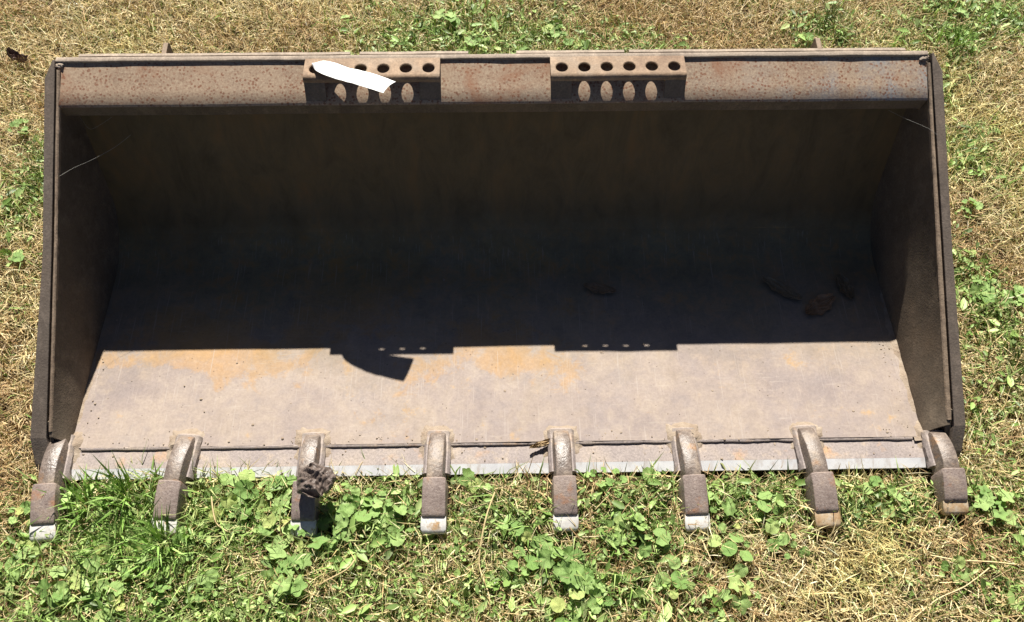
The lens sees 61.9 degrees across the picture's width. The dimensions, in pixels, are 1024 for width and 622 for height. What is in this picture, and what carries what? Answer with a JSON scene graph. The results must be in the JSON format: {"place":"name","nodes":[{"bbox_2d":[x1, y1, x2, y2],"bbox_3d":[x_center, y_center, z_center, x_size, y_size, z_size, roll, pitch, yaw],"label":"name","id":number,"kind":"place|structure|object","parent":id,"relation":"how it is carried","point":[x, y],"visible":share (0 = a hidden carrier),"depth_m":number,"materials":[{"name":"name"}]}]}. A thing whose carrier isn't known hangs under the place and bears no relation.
{"place":"outdoors","nodes":[
{"label":"outdoors","id":0,"kind":"place"},
{"bbox_2d":[0,0,1023,621],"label":"ground","id":1,"kind":"structure","parent":0,"point":[716,474],"depth_m":1.81,"materials":[{"name":"green plant"}]},
{"bbox_2d":[0,248,23,266],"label":"broadleaf weed","id":2,"kind":"object","parent":1,"relation":"on","point":[16,257],"visible":0.96,"depth_m":2.05,"materials":[{"name":"green plant"}]},
{"bbox_2d":[6,47,27,63],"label":"dead leaf","id":3,"kind":"object","parent":1,"relation":"on","point":[12,53],"visible":0.98,"depth_m":2.39,"materials":[{"name":"brown plant"}]},
{"bbox_2d":[7,119,28,133],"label":"broadleaf weed","id":4,"kind":"object","parent":1,"relation":"on","point":[16,122],"visible":0.96,"depth_m":2.26,"materials":[{"name":"green plant"}]},
{"bbox_2d":[8,501,30,524],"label":"broadleaf weed","id":5,"kind":"object","parent":1,"relation":"on","point":[23,507],"visible":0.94,"depth_m":1.72,"materials":[{"name":"green plant"}]},
{"bbox_2d":[4,537,41,582],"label":"broadleaf weed","id":6,"kind":"object","parent":1,"relation":"on","point":[20,570],"visible":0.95,"depth_m":1.67,"materials":[{"name":"green plant"}]},
{"bbox_2d":[12,159,43,202],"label":"grass tuft","id":7,"kind":"object","parent":1,"relation":"on","point":[31,179],"visible":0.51,"depth_m":2.19,"materials":[{"name":"green plant"}]},
{"bbox_2d":[37,566,85,603],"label":"broadleaf weed","id":8,"kind":"object","parent":1,"relation":"on","point":[42,585],"visible":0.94,"depth_m":1.64,"materials":[{"name":"green plant"}]},
{"bbox_2d":[37,464,131,531],"bbox_3d":[-0.865,0.374,1.727,0.181,0.102,0.146,-16,60,-10],"label":"grass tuft","id":9,"kind":"object","parent":1,"relation":"on","point":[85,486],"visible":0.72,"depth_m":1.73,"materials":[{"name":"green plant"}]},
{"bbox_2d":[75,531,116,574],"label":"broadleaf weed","id":10,"kind":"object","parent":1,"relation":"on","point":[94,563],"visible":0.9,"depth_m":1.67,"materials":[{"name":"green plant"}]},
{"bbox_2d":[87,578,124,621],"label":"broadleaf weed","id":11,"kind":"object","parent":1,"relation":"on","point":[102,585],"visible":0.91,"depth_m":1.63,"materials":[{"name":"green plant"}]},
{"bbox_2d":[69,487,155,575],"bbox_3d":[-0.778,0.448,1.688,0.200,0.081,0.165,-32,64,-18],"label":"grass tuft","id":12,"kind":"object","parent":1,"relation":"on","point":[104,524],"visible":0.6,"depth_m":1.68,"materials":[{"name":"green plant"}]},
{"bbox_2d":[84,450,163,550],"bbox_3d":[-0.778,0.364,1.728,0.213,0.110,0.178,40,66,21],"label":"grass tuft","id":13,"kind":"object","parent":1,"relation":"on","point":[126,477],"visible":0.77,"depth_m":1.73,"materials":[{"name":"green plant"}]},
{"bbox_2d":[118,538,157,579],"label":"broadleaf weed","id":14,"kind":"object","parent":1,"relation":"on","point":[125,569],"visible":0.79,"depth_m":1.67,"materials":[{"name":"green plant"}]},
{"bbox_2d":[101,494,198,581],"bbox_3d":[-0.697,0.453,1.664,0.186,0.118,0.166,24,61,14],"label":"grass tuft","id":15,"kind":"object","parent":1,"relation":"on","point":[152,530],"visible":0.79,"depth_m":1.67,"materials":[{"name":"green plant"}]},
{"bbox_2d":[137,568,174,611],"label":"broadleaf weed","id":16,"kind":"object","parent":1,"relation":"on","point":[160,590],"visible":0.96,"depth_m":1.63,"materials":[{"name":"green plant"}]},
{"bbox_2d":[166,526,195,563],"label":"broadleaf weed","id":17,"kind":"object","parent":1,"relation":"on","point":[189,557],"visible":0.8,"depth_m":1.69,"materials":[{"name":"green plant"}]},
{"bbox_2d":[185,569,218,602],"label":"broadleaf weed","id":18,"kind":"object","parent":1,"relation":"on","point":[208,581],"visible":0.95,"depth_m":1.64,"materials":[{"name":"green plant"}]},
{"bbox_2d":[203,473,237,508],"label":"broadleaf weed","id":19,"kind":"object","parent":1,"relation":"on","point":[231,499],"visible":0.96,"depth_m":1.75,"materials":[{"name":"green plant"}]},
{"bbox_2d":[211,496,230,532],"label":"dry stalk","id":20,"kind":"object","parent":1,"relation":"on","point":[214,515],"visible":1,"depth_m":1.71,"materials":[{"name":"plant"}]},
{"bbox_2d":[208,497,248,532],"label":"broadleaf weed","id":21,"kind":"object","parent":1,"relation":"on","point":[224,524],"visible":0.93,"depth_m":1.72,"materials":[{"name":"green plant"}]},
{"bbox_2d":[231,469,273,519],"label":"broadleaf weed","id":22,"kind":"object","parent":1,"relation":"on","point":[238,486],"visible":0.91,"depth_m":1.75,"materials":[{"name":"green plant"}]},
{"bbox_2d":[255,494,289,534],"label":"broadleaf weed","id":23,"kind":"object","parent":1,"relation":"on","point":[269,521],"visible":0.96,"depth_m":1.72,"materials":[{"name":"green plant"}]},
{"bbox_2d":[265,475,296,501],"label":"broadleaf weed","id":24,"kind":"object","parent":1,"relation":"on","point":[278,481],"visible":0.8,"depth_m":1.76,"materials":[{"name":"green plant"}]},
{"bbox_2d":[261,554,307,604],"bbox_3d":[-0.446,0.518,1.667,0.088,0.055,0.101,-13,60,-8],"label":"broadleaf weed","id":25,"kind":"object","parent":1,"relation":"on","point":[296,587],"visible":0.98,"depth_m":1.65,"materials":[{"name":"green plant"}]},
{"bbox_2d":[266,524,327,574],"bbox_3d":[-0.426,0.474,1.699,0.095,0.048,0.111,40,66,21],"label":"broadleaf weed","id":26,"kind":"object","parent":1,"relation":"on","point":[318,540],"visible":0.99,"depth_m":1.69,"materials":[{"name":"green plant"}]},
{"bbox_2d":[317,501,352,548],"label":"broadleaf weed","id":27,"kind":"object","parent":1,"relation":"on","point":[341,515],"visible":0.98,"depth_m":1.72,"materials":[{"name":"green plant"}]},
{"bbox_2d":[316,559,354,588],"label":"dry stalk","id":28,"kind":"object","parent":1,"relation":"on","point":[335,575],"visible":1,"depth_m":1.66,"materials":[{"name":"plant"}]},
{"bbox_2d":[333,484,365,515],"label":"broadleaf weed","id":29,"kind":"object","parent":1,"relation":"on","point":[351,506],"visible":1,"depth_m":1.74,"materials":[{"name":"green plant"}]},
{"bbox_2d":[355,487,393,521],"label":"broadleaf weed","id":30,"kind":"object","parent":1,"relation":"on","point":[363,516],"visible":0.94,"depth_m":1.74,"materials":[{"name":"green plant"}]},
{"bbox_2d":[372,519,404,547],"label":"broadleaf weed","id":31,"kind":"object","parent":1,"relation":"on","point":[391,539],"visible":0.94,"depth_m":1.71,"materials":[{"name":"green plant"}]},
{"bbox_2d":[385,487,414,514],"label":"broadleaf weed","id":32,"kind":"object","parent":1,"relation":"on","point":[401,509],"visible":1,"depth_m":1.74,"materials":[{"name":"green plant"}]},
{"bbox_2d":[414,18,425,29],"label":"broadleaf weed","id":33,"kind":"object","parent":1,"relation":"on","point":[418,22],"visible":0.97,"depth_m":2.49,"materials":[{"name":"green plant"}]},
{"bbox_2d":[433,9,460,27],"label":"broadleaf weed","id":34,"kind":"object","parent":1,"relation":"on","point":[439,14],"visible":0.96,"depth_m":2.49,"materials":[{"name":"green plant"}]},
{"bbox_2d":[443,574,466,583],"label":"dry stalk","id":35,"kind":"object","parent":1,"relation":"on","point":[454,578],"visible":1,"depth_m":1.66,"materials":[{"name":"plant"}]},
{"bbox_2d":[457,468,474,485],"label":"broadleaf weed","id":36,"kind":"object","parent":1,"relation":"on","point":[469,472],"visible":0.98,"depth_m":1.77,"materials":[{"name":"green plant"}]},
{"bbox_2d":[464,33,489,51],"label":"broadleaf weed","id":37,"kind":"object","parent":1,"relation":"on","point":[466,39],"visible":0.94,"depth_m":2.44,"materials":[{"name":"green plant"}]},
{"bbox_2d":[468,478,490,492],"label":"broadleaf weed","id":38,"kind":"object","parent":1,"relation":"on","point":[487,486],"visible":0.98,"depth_m":1.76,"materials":[{"name":"green plant"}]},
{"bbox_2d":[478,492,494,609],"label":"dry stalk","id":39,"kind":"object","parent":1,"relation":"on","point":[480,548],"visible":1,"depth_m":1.68,"materials":[{"name":"plant"}]},
{"bbox_2d":[29,38,968,541],"bbox_3d":[-0.026,-0.059,1.763,1.951,0.486,0.922,-1,59,-1],"label":"loader bucket","id":40,"kind":"object","parent":1,"relation":"on","point":[299,234],"visible":0.99,"depth_m":1.89,"materials":[{"name":"metal"}]},
{"bbox_2d":[295,463,335,498],"bbox_3d":[-0.391,0.335,1.696,0.069,0.028,0.073,21,61,12],"label":"dirt clod","id":41,"kind":"object","parent":40,"relation":"on","point":[315,481],"visible":1,"depth_m":1.69,"materials":[{"name":"soil"}]},
{"bbox_2d":[312,61,394,92],"bbox_3d":[-0.327,-0.475,1.724,0.176,0.022,0.050,16,60,9],"label":"paper tag","id":42,"kind":"object","parent":40,"relation":"on","point":[375,82],"visible":1,"depth_m":1.72,"materials":[{"name":"white paper"}]},
{"bbox_2d":[82,272,913,466],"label":"dirt crumbs","id":43,"kind":"object","parent":40,"relation":"on","point":[282,438],"visible":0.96,"depth_m":1.82,"materials":[{"name":"brown soil"}]},
{"bbox_2d":[72,289,939,463],"bbox_3d":[-0.026,0.122,1.902,1.926,0.014,0.446,-1,59,-1],"label":"dirt drift","id":44,"kind":"object","parent":40,"relation":"on","point":[77,441],"visible":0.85,"depth_m":1.82,"materials":[{"name":"brown soil"}]},
{"bbox_2d":[530,438,551,447],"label":"dead leaf","id":45,"kind":"object","parent":40,"relation":"on","point":[541,443],"visible":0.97,"depth_m":1.80,"materials":[{"name":"brown plant"}]},
{"bbox_2d":[584,282,615,293],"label":"dead leaf","id":46,"kind":"object","parent":40,"relation":"in","point":[594,287],"visible":1,"depth_m":2.00,"materials":[{"name":"brown plant"}]},
{"bbox_2d":[763,276,802,299],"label":"dead leaf","id":47,"kind":"object","parent":40,"relation":"on","point":[781,288],"visible":1,"depth_m":2.00,"materials":[{"name":"brown plant"}]},
{"bbox_2d":[805,293,835,314],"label":"dead leaf","id":48,"kind":"object","parent":40,"relation":"in","point":[820,304],"visible":1,"depth_m":1.98,"materials":[{"name":"brown plant"}]},
{"bbox_2d":[836,273,854,298],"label":"dead leaf","id":49,"kind":"object","parent":40,"relation":"in","point":[843,283],"visible":1,"depth_m":2.01,"materials":[{"name":"brown plant"}]},
{"bbox_2d":[499,519,523,544],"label":"broadleaf weed","id":50,"kind":"object","parent":1,"relation":"on","point":[514,525],"visible":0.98,"depth_m":1.70,"materials":[{"name":"green plant"}]},
{"bbox_2d":[0,0,1023,621],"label":"green grass","id":51,"kind":"structure","parent":1,"relation":"on","point":[294,600],"depth_m":1.75,"materials":[{"name":"green plant"}]},
{"bbox_2d":[0,0,1023,621],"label":"ground cover","id":52,"kind":"object","parent":1,"relation":"on","point":[620,506],"visible":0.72,"depth_m":1.72,"materials":[{"name":"green plant"}]},
{"bbox_2d":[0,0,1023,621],"bbox_3d":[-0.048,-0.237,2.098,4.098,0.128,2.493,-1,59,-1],"label":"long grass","id":53,"kind":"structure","parent":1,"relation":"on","point":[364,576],"depth_m":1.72,"materials":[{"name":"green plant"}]},
{"bbox_2d":[499,546,539,588],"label":"broadleaf weed","id":54,"kind":"object","parent":1,"relation":"on","point":[513,564],"visible":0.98,"depth_m":1.67,"materials":[{"name":"green plant"}]},
{"bbox_2d":[521,531,552,555],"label":"broadleaf weed","id":55,"kind":"object","parent":1,"relation":"on","point":[525,535],"visible":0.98,"depth_m":1.70,"materials":[{"name":"green plant"}]},
{"bbox_2d":[542,19,566,42],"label":"broadleaf weed","id":56,"kind":"object","parent":1,"relation":"on","point":[557,23],"visible":0.97,"depth_m":2.49,"materials":[{"name":"green plant"}]},
{"bbox_2d":[537,546,580,578],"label":"broadleaf weed","id":57,"kind":"object","parent":1,"relation":"on","point":[544,559],"visible":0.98,"depth_m":1.68,"materials":[{"name":"green plant"}]},
{"bbox_2d":[544,594,581,621],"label":"broadleaf weed","id":58,"kind":"object","parent":1,"relation":"on","point":[556,604],"visible":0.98,"depth_m":1.63,"materials":[{"name":"green plant"}]},
{"bbox_2d":[563,37,586,49],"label":"broadleaf weed","id":59,"kind":"object","parent":1,"relation":"on","point":[570,42],"visible":0.81,"depth_m":2.45,"materials":[{"name":"green plant"}]},
{"bbox_2d":[558,549,602,599],"bbox_3d":[0.132,0.517,1.670,0.082,0.049,0.091,-23,62,-14],"label":"broadleaf weed","id":60,"kind":"object","parent":1,"relation":"on","point":[583,588],"visible":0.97,"depth_m":1.65,"materials":[{"name":"green plant"}]},
{"bbox_2d":[570,567,612,613],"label":"broadleaf weed","id":61,"kind":"object","parent":1,"relation":"on","point":[575,580],"visible":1,"depth_m":1.64,"materials":[{"name":"green plant"}]},
{"bbox_2d":[584,467,608,486],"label":"broadleaf weed","id":62,"kind":"object","parent":1,"relation":"on","point":[592,474],"visible":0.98,"depth_m":1.76,"materials":[{"name":"green plant"}]},
{"bbox_2d":[594,515,626,545],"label":"broadleaf weed","id":63,"kind":"object","parent":1,"relation":"on","point":[617,528],"visible":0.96,"depth_m":1.71,"materials":[{"name":"green plant"}]},
{"bbox_2d":[599,468,627,497],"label":"broadleaf weed","id":64,"kind":"object","parent":1,"relation":"on","point":[623,478],"visible":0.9,"depth_m":1.76,"materials":[{"name":"green plant"}]},
{"bbox_2d":[630,512,670,557],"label":"broadleaf weed","id":65,"kind":"object","parent":1,"relation":"on","point":[658,532],"visible":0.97,"depth_m":1.70,"materials":[{"name":"green plant"}]},
{"bbox_2d":[642,467,660,479],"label":"broadleaf weed","id":66,"kind":"object","parent":1,"relation":"on","point":[648,469],"visible":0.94,"depth_m":1.77,"materials":[{"name":"green plant"}]},
{"bbox_2d":[650,556,695,598],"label":"broadleaf weed","id":67,"kind":"object","parent":1,"relation":"on","point":[675,574],"visible":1,"depth_m":1.67,"materials":[{"name":"green plant"}]},
{"bbox_2d":[693,565,712,580],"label":"broadleaf weed","id":68,"kind":"object","parent":1,"relation":"on","point":[696,568],"visible":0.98,"depth_m":1.67,"materials":[{"name":"green plant"}]},
{"bbox_2d":[706,586,727,616],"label":"broadleaf weed","id":69,"kind":"object","parent":1,"relation":"on","point":[721,612],"visible":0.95,"depth_m":1.65,"materials":[{"name":"green plant"}]},
{"bbox_2d":[707,480,735,515],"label":"broadleaf weed","id":70,"kind":"object","parent":1,"relation":"on","point":[728,505],"visible":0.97,"depth_m":1.73,"materials":[{"name":"green plant"}]},
{"bbox_2d":[708,523,749,553],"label":"broadleaf weed","id":71,"kind":"object","parent":1,"relation":"on","point":[714,541],"visible":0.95,"depth_m":1.70,"materials":[{"name":"green plant"}]},
{"bbox_2d":[721,541,753,576],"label":"broadleaf weed","id":72,"kind":"object","parent":1,"relation":"on","point":[741,570],"visible":1,"depth_m":1.68,"materials":[{"name":"green plant"}]},
{"bbox_2d":[719,568,760,614],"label":"broadleaf weed","id":73,"kind":"object","parent":1,"relation":"on","point":[743,600],"visible":0.99,"depth_m":1.65,"materials":[{"name":"green plant"}]},
{"bbox_2d":[757,491,785,533],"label":"broadleaf weed","id":74,"kind":"object","parent":1,"relation":"on","point":[774,528],"visible":0.99,"depth_m":1.73,"materials":[{"name":"green plant"}]},
{"bbox_2d":[766,532,809,558],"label":"broadleaf weed","id":75,"kind":"object","parent":1,"relation":"on","point":[783,539],"visible":0.99,"depth_m":1.70,"materials":[{"name":"green plant"}]},
{"bbox_2d":[802,32,813,47],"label":"broadleaf weed","id":76,"kind":"object","parent":1,"relation":"on","point":[811,36],"visible":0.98,"depth_m":2.46,"materials":[{"name":"green plant"}]},
{"bbox_2d":[800,0,855,31],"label":"grass tuft","id":77,"kind":"object","parent":1,"relation":"on","point":[833,12],"visible":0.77,"depth_m":2.51,"materials":[{"name":"green plant"}]},
{"bbox_2d":[837,492,867,540],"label":"grass tuft","id":78,"kind":"object","parent":1,"relation":"on","point":[845,520],"visible":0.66,"depth_m":1.74,"materials":[{"name":"green plant"}]},
{"bbox_2d":[861,476,895,497],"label":"broadleaf weed","id":79,"kind":"object","parent":1,"relation":"on","point":[877,480],"visible":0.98,"depth_m":1.76,"materials":[{"name":"green plant"}]},
{"bbox_2d":[892,490,909,511],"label":"broadleaf weed","id":80,"kind":"object","parent":1,"relation":"on","point":[898,495],"visible":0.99,"depth_m":1.75,"materials":[{"name":"green plant"}]},
{"bbox_2d":[909,566,990,621],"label":"dry stalk","id":81,"kind":"object","parent":1,"relation":"on","point":[931,603],"visible":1,"depth_m":1.64,"materials":[{"name":"plant"}]},
{"bbox_2d":[939,555,973,584],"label":"broadleaf weed","id":82,"kind":"object","parent":1,"relation":"on","point":[960,561],"visible":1,"depth_m":1.66,"materials":[{"name":"green plant"}]},
{"bbox_2d":[945,0,968,18],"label":"broadleaf weed","id":83,"kind":"object","parent":1,"relation":"on","point":[961,9],"visible":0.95,"depth_m":2.52,"materials":[{"name":"green plant"}]},
{"bbox_2d":[936,15,993,58],"bbox_3d":[1.289,-0.781,2.440,0.158,0.084,0.157,-1,59,-1],"label":"grass tuft","id":84,"kind":"object","parent":1,"relation":"on","point":[959,34],"visible":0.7,"depth_m":2.45,"materials":[{"name":"green plant"}]},
{"bbox_2d":[958,249,979,269],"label":"broadleaf weed","id":85,"kind":"object","parent":1,"relation":"on","point":[970,259],"visible":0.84,"depth_m":2.07,"materials":[{"name":"green plant"}]},
{"bbox_2d":[960,197,983,212],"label":"broadleaf weed","id":86,"kind":"object","parent":1,"relation":"on","point":[979,205],"visible":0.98,"depth_m":2.14,"materials":[{"name":"green plant"}]},
{"bbox_2d":[929,554,1019,565],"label":"dry stalk","id":87,"kind":"object","parent":1,"relation":"on","point":[976,560],"visible":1,"depth_m":1.67,"materials":[{"name":"plant"}]},
{"bbox_2d":[968,482,995,507],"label":"broadleaf weed","id":88,"kind":"object","parent":1,"relation":"on","point":[981,500],"visible":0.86,"depth_m":1.75,"materials":[{"name":"green plant"}]},
{"bbox_2d":[968,275,997,304],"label":"broadleaf weed","id":89,"kind":"object","parent":1,"relation":"on","point":[988,288],"visible":0.92,"depth_m":2.01,"materials":[{"name":"green plant"}]},
{"bbox_2d":[973,484,1017,525],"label":"broadleaf weed","id":90,"kind":"object","parent":1,"relation":"on","point":[1001,513],"visible":0.97,"depth_m":1.74,"materials":[{"name":"green plant"}]},
{"bbox_2d":[989,1,1013,18],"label":"broadleaf weed","id":91,"kind":"object","parent":1,"relation":"on","point":[999,11],"visible":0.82,"depth_m":2.51,"materials":[{"name":"green plant"}]},
{"bbox_2d":[995,336,1023,382],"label":"grass tuft","id":92,"kind":"object","parent":1,"relation":"on","point":[1014,357],"visible":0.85,"depth_m":1.92,"materials":[{"name":"green plant"}]},
{"bbox_2d":[1000,285,1023,308],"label":"broadleaf weed","id":93,"kind":"object","parent":1,"relation":"on","point":[1017,289],"visible":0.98,"depth_m":2.01,"materials":[{"name":"green plant"}]}
]}

